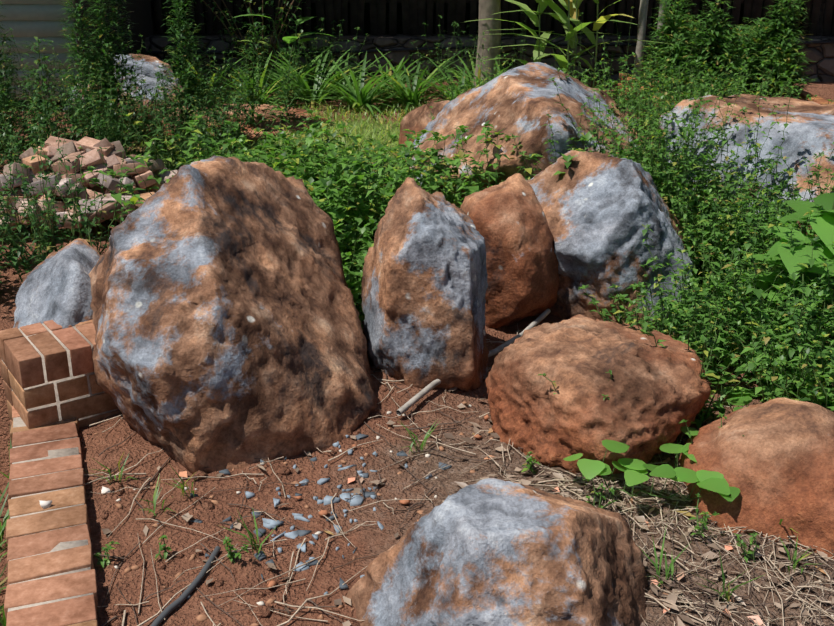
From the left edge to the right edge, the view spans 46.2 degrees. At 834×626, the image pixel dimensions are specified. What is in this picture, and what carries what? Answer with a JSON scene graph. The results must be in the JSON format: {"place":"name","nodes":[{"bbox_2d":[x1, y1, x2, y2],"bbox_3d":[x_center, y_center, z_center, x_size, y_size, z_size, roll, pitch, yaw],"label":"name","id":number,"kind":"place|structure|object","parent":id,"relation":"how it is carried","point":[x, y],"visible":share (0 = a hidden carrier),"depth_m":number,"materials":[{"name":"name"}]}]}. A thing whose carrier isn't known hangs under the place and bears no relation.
{"place":"outdoors","nodes":[
{"label":"outdoors","id":0,"kind":"place"},
{"bbox_2d":[0,439,11,625],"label":"grass","id":1,"kind":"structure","parent":0,"point":[2,530],"depth_m":3.60,"materials":[{"name":"green plant"}]},
{"bbox_2d":[0,320,121,625],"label":"brick edging","id":2,"kind":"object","parent":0,"point":[22,366],"depth_m":3.14,"materials":[{"name":"brown brick"}]},
{"bbox_2d":[2,323,118,621],"bbox_3d":[-0.913,0.872,2.719,0.394,0.858,2.720,-8,22,-20],"label":"joint","id":3,"kind":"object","parent":2,"relation":"part of","point":[19,422],"depth_m":3.35,"materials":[{"name":"beige concrete"}]},
{"bbox_2d":[72,0,164,98],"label":"fence","id":4,"kind":"object","parent":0,"point":[140,15],"depth_m":10.62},
{"bbox_2d":[129,98,647,163],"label":"lawn","id":5,"kind":"structure","parent":0,"point":[340,109],"depth_m":8.90,"materials":[{"name":"green plant"}]},
{"bbox_2d":[0,78,833,625],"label":"ground","id":6,"kind":"structure","parent":0,"point":[366,538],"depth_m":3.07,"materials":[{"name":"soil"}]},
{"bbox_2d":[0,0,79,99],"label":"house siding","id":7,"kind":"object","parent":6,"relation":"on","point":[27,21],"depth_m":9.35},
{"bbox_2d":[13,238,99,328],"bbox_3d":[-1.377,0.081,4.021,0.532,0.719,0.815,0,21,1],"label":"grey boulder","id":8,"kind":"object","parent":6,"relation":"on","point":[55,287],"visible":0.31,"depth_m":3.83,"materials":[{"name":"grey stone"}]},
{"bbox_2d":[39,486,110,508],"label":"pale stones","id":9,"kind":"object","parent":6,"relation":"on","point":[45,504],"visible":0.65,"depth_m":2.97,"materials":[{"name":"beige stone"}]},
{"bbox_2d":[63,84,109,119],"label":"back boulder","id":10,"kind":"object","parent":6,"relation":"on","point":[82,98],"visible":0.06,"depth_m":8.83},
{"bbox_2d":[0,136,177,232],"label":"brick pile","id":11,"kind":"object","parent":6,"relation":"on","point":[112,156],"visible":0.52,"depth_m":5.99,"materials":[{"name":"brown brick"}]},
{"bbox_2d":[113,54,179,90],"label":"boulder","id":12,"kind":"object","parent":6,"relation":"on","point":[151,64],"visible":0.17,"depth_m":9.30,"materials":[{"name":"grey stone"}]},
{"bbox_2d":[113,73,187,122],"bbox_3d":[-2.425,-1.943,8.919,0.706,0.488,0.662,-8,22,-20],"label":"boulder","id":13,"kind":"object","parent":6,"relation":"on","point":[151,81],"visible":0.25,"depth_m":8.76,"materials":[{"name":"grey stone"}]},
{"bbox_2d":[0,0,306,293],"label":"shrubs","id":14,"kind":"object","parent":6,"relation":"on","point":[189,95],"depth_m":7.32,"materials":[{"name":"green plant"}]},
{"bbox_2d":[150,546,220,625],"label":"hose","id":15,"kind":"object","parent":6,"relation":"on","point":[175,604],"visible":1,"depth_m":2.66,"materials":[{"name":"grey rubber"}]},
{"bbox_2d":[130,104,327,143],"bbox_3d":[-1.796,-1.647,8.816,2.013,0.457,1.322,0,21,1],"label":"soil patch","id":16,"kind":"object","parent":6,"relation":"on","point":[295,128],"visible":0.04,"depth_m":8.70,"materials":[{"name":"brown soil"}]},
{"bbox_2d":[88,155,377,473],"bbox_3d":[-0.741,0.048,3.833,1.120,1.293,1.482,-3,21,-8],"label":"boulder","id":17,"kind":"object","parent":6,"relation":"on","point":[229,334],"visible":0.88,"depth_m":3.37,"materials":[{"name":"brown stone"}]},
{"bbox_2d":[192,0,311,77],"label":"shrub","id":18,"kind":"object","parent":6,"relation":"on","point":[268,25],"depth_m":10.67,"materials":[{"name":"green plant"}]},
{"bbox_2d":[233,14,334,74],"bbox_3d":[-1.454,-2.817,10.581,0.839,0.822,0.960,11,23,27],"label":"leaf plant","id":19,"kind":"object","parent":6,"relation":"on","point":[290,39],"depth_m":10.54,"materials":[{"name":"green plant"}]},
{"bbox_2d":[186,433,451,598],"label":"slate chips","id":20,"kind":"object","parent":6,"relation":"on","point":[355,500],"depth_m":3.04,"materials":[{"name":"grey stone"}]},
{"bbox_2d":[82,107,623,321],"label":"plants","id":21,"kind":"object","parent":6,"relation":"on","point":[355,161],"depth_m":5.29,"materials":[{"name":"green plant"}]},
{"bbox_2d":[113,42,594,115],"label":"strappy plants","id":22,"kind":"object","parent":6,"relation":"on","point":[356,90],"visible":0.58,"depth_m":9.89,"materials":[{"name":"green plant"}]},
{"bbox_2d":[126,8,621,93],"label":"shrubs","id":23,"kind":"object","parent":6,"relation":"on","point":[447,48],"depth_m":10.61,"materials":[{"name":"plant"}]},
{"bbox_2d":[266,415,489,587],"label":"brick fragments","id":24,"kind":"object","parent":6,"relation":"on","point":[272,583],"visible":0.56,"depth_m":3.09,"materials":[{"name":"brick"}]},
{"bbox_2d":[399,100,448,148],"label":"red boulder","id":25,"kind":"object","parent":6,"relation":"on","point":[418,119],"visible":0.27,"depth_m":7.49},
{"bbox_2d":[361,177,488,390],"bbox_3d":[0.031,0.025,4.004,0.476,1.134,0.745,-8,22,-21],"label":"boulder","id":26,"kind":"object","parent":6,"relation":"on","point":[424,285],"visible":0.79,"depth_m":3.75,"materials":[{"name":"grey stone"}]},
{"bbox_2d":[85,300,811,604],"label":"weeds","id":27,"kind":"object","parent":6,"relation":"on","point":[528,466],"depth_m":2.82,"materials":[{"name":"plant"}]},
{"bbox_2d":[84,318,833,625],"bbox_3d":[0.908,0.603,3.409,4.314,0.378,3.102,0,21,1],"label":"pale twigs","id":28,"kind":"object","parent":6,"relation":"on","point":[346,532],"visible":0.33,"depth_m":2.92,"materials":[{"name":"beige wood"}]},
{"bbox_2d":[86,307,833,625],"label":"pebbles","id":29,"kind":"object","parent":6,"relation":"on","point":[219,583],"visible":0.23,"depth_m":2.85,"materials":[{"name":"stone"}]},
{"bbox_2d":[102,320,833,625],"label":"dead leaves","id":30,"kind":"object","parent":6,"relation":"on","point":[672,598],"visible":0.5,"depth_m":2.84,"materials":[{"name":"brown plant"}]},
{"bbox_2d":[103,326,832,625],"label":"soil clods","id":31,"kind":"object","parent":6,"relation":"on","point":[259,611],"visible":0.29,"depth_m":2.79,"materials":[{"name":"brown soil"}]},
{"bbox_2d":[396,309,550,415],"bbox_3d":[0.267,0.179,4.038,0.024,0.069,1.166,14,25,33],"label":"pale stick","id":32,"kind":"object","parent":6,"relation":"on","point":[411,402],"visible":0.62,"depth_m":3.78,"materials":[{"name":"beige wood"}]},
{"bbox_2d":[473,0,500,85],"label":"tree","id":33,"kind":"object","parent":6,"relation":"on","point":[487,8],"visible":0.54,"depth_m":10.14,"materials":[{"name":"plant"}]},
{"bbox_2d":[145,34,833,81],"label":"stone retaining wall","id":34,"kind":"structure","parent":6,"relation":"on","point":[822,68],"depth_m":11.17,"materials":[{"name":"grey stone"}]},
{"bbox_2d":[145,41,833,53],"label":"fence rail","id":35,"kind":"object","parent":34,"relation":"attached to","point":[458,47],"visible":0.42,"depth_m":11.11,"materials":[{"name":"grey"}]},
{"bbox_2d":[150,0,833,35],"bbox_3d":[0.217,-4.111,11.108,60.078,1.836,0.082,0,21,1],"label":"palisade fence","id":36,"kind":"object","parent":34,"relation":"on","point":[413,14],"visible":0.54,"depth_m":11.34,"materials":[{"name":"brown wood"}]},
{"bbox_2d":[151,0,824,2],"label":"fence rails","id":37,"kind":"object","parent":36,"relation":"attached to","point":[468,1],"depth_m":11.31,"materials":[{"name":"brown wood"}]},
{"bbox_2d":[346,478,648,625],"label":"boulder","id":38,"kind":"object","parent":6,"relation":"on","point":[491,552],"visible":0.98,"depth_m":2.39,"materials":[{"name":"grey stone"}]},
{"bbox_2d":[460,173,558,327],"bbox_3d":[0.410,-0.238,4.637,0.521,0.863,0.723,0,21,1],"label":"boulder","id":39,"kind":"object","parent":6,"relation":"on","point":[508,218],"visible":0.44,"depth_m":4.33,"materials":[{"name":"brown stone"}]},
{"bbox_2d":[410,62,658,205],"bbox_3d":[0.822,-0.946,6.310,1.780,1.256,1.785,0,21,1],"label":"boulder","id":40,"kind":"object","parent":6,"relation":"on","point":[521,101],"visible":0.44,"depth_m":5.81,"materials":[{"name":"brown stone"}]},
{"bbox_2d":[461,0,670,70],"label":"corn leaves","id":41,"kind":"object","parent":6,"relation":"on","point":[561,17],"visible":0.92,"depth_m":9.55,"materials":[{"name":"green plant"}]},
{"bbox_2d":[538,0,597,87],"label":"corn stalks","id":42,"kind":"object","parent":6,"relation":"on","point":[593,84],"visible":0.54,"depth_m":9.58,"materials":[{"name":"green plant"}]},
{"bbox_2d":[485,314,711,477],"bbox_3d":[0.673,0.364,3.581,0.841,0.609,0.765,-16,26,-36],"label":"boulder","id":43,"kind":"object","parent":6,"relation":"on","point":[655,394],"visible":0.67,"depth_m":3.29,"materials":[{"name":"brown stone"}]},
{"bbox_2d":[526,150,692,328],"bbox_3d":[0.830,-0.326,4.774,0.975,0.910,1.021,0,21,1],"label":"boulder","id":44,"kind":"object","parent":6,"relation":"on","point":[599,209],"visible":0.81,"depth_m":4.40,"materials":[{"name":"grey stone"}]},
{"bbox_2d":[420,11,833,286],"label":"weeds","id":45,"kind":"object","parent":6,"relation":"on","point":[654,174],"depth_m":5.30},
{"bbox_2d":[458,424,833,625],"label":"pale litter stems","id":46,"kind":"object","parent":6,"relation":"on","point":[805,602],"visible":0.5,"depth_m":2.81,"materials":[{"name":"beige plant"}]},
{"bbox_2d":[654,0,666,64],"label":"trunk","id":47,"kind":"object","parent":6,"relation":"on","point":[660,6],"visible":0.25,"depth_m":10.37,"materials":[{"name":"brown wood"}]},
{"bbox_2d":[563,360,833,502],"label":"vine","id":48,"kind":"object","parent":6,"relation":"on","point":[637,471],"depth_m":3.04,"materials":[{"name":"green plant"}]},
{"bbox_2d":[567,120,833,428],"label":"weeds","id":49,"kind":"object","parent":6,"relation":"on","point":[721,349],"depth_m":3.92,"materials":[{"name":"green plant"}]},
{"bbox_2d":[637,79,808,100],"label":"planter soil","id":50,"kind":"structure","parent":6,"relation":"on","point":[801,98],"depth_m":9.39,"materials":[{"name":"brown soil"}]},
{"bbox_2d":[634,0,817,95],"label":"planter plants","id":51,"kind":"object","parent":50,"relation":"on","point":[685,45],"depth_m":9.17,"materials":[{"name":"green plant"}]},
{"bbox_2d":[614,73,833,107],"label":"planter bricks","id":52,"kind":"object","parent":6,"relation":"on","point":[817,99],"visible":0.06,"depth_m":9.29,"materials":[{"name":"brown brick"}]},
{"bbox_2d":[634,0,648,75],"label":"trunk","id":53,"kind":"object","parent":52,"relation":"on","point":[642,19],"visible":0.62,"depth_m":10.33,"materials":[{"name":"grey wood"}]},
{"bbox_2d":[657,94,833,258],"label":"grey boulder","id":54,"kind":"object","parent":6,"relation":"on","point":[810,133],"visible":0.33,"depth_m":5.45,"materials":[{"name":"grey stone"}]},
{"bbox_2d":[678,397,833,558],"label":"boulder","id":55,"kind":"object","parent":6,"relation":"on","point":[776,463],"visible":0.77,"depth_m":2.93,"materials":[{"name":"brown stone"}]},
{"bbox_2d":[740,193,833,327],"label":"leafy plant","id":56,"kind":"object","parent":6,"relation":"on","point":[822,226],"depth_m":4.10,"materials":[{"name":"green plant"}]}
]}

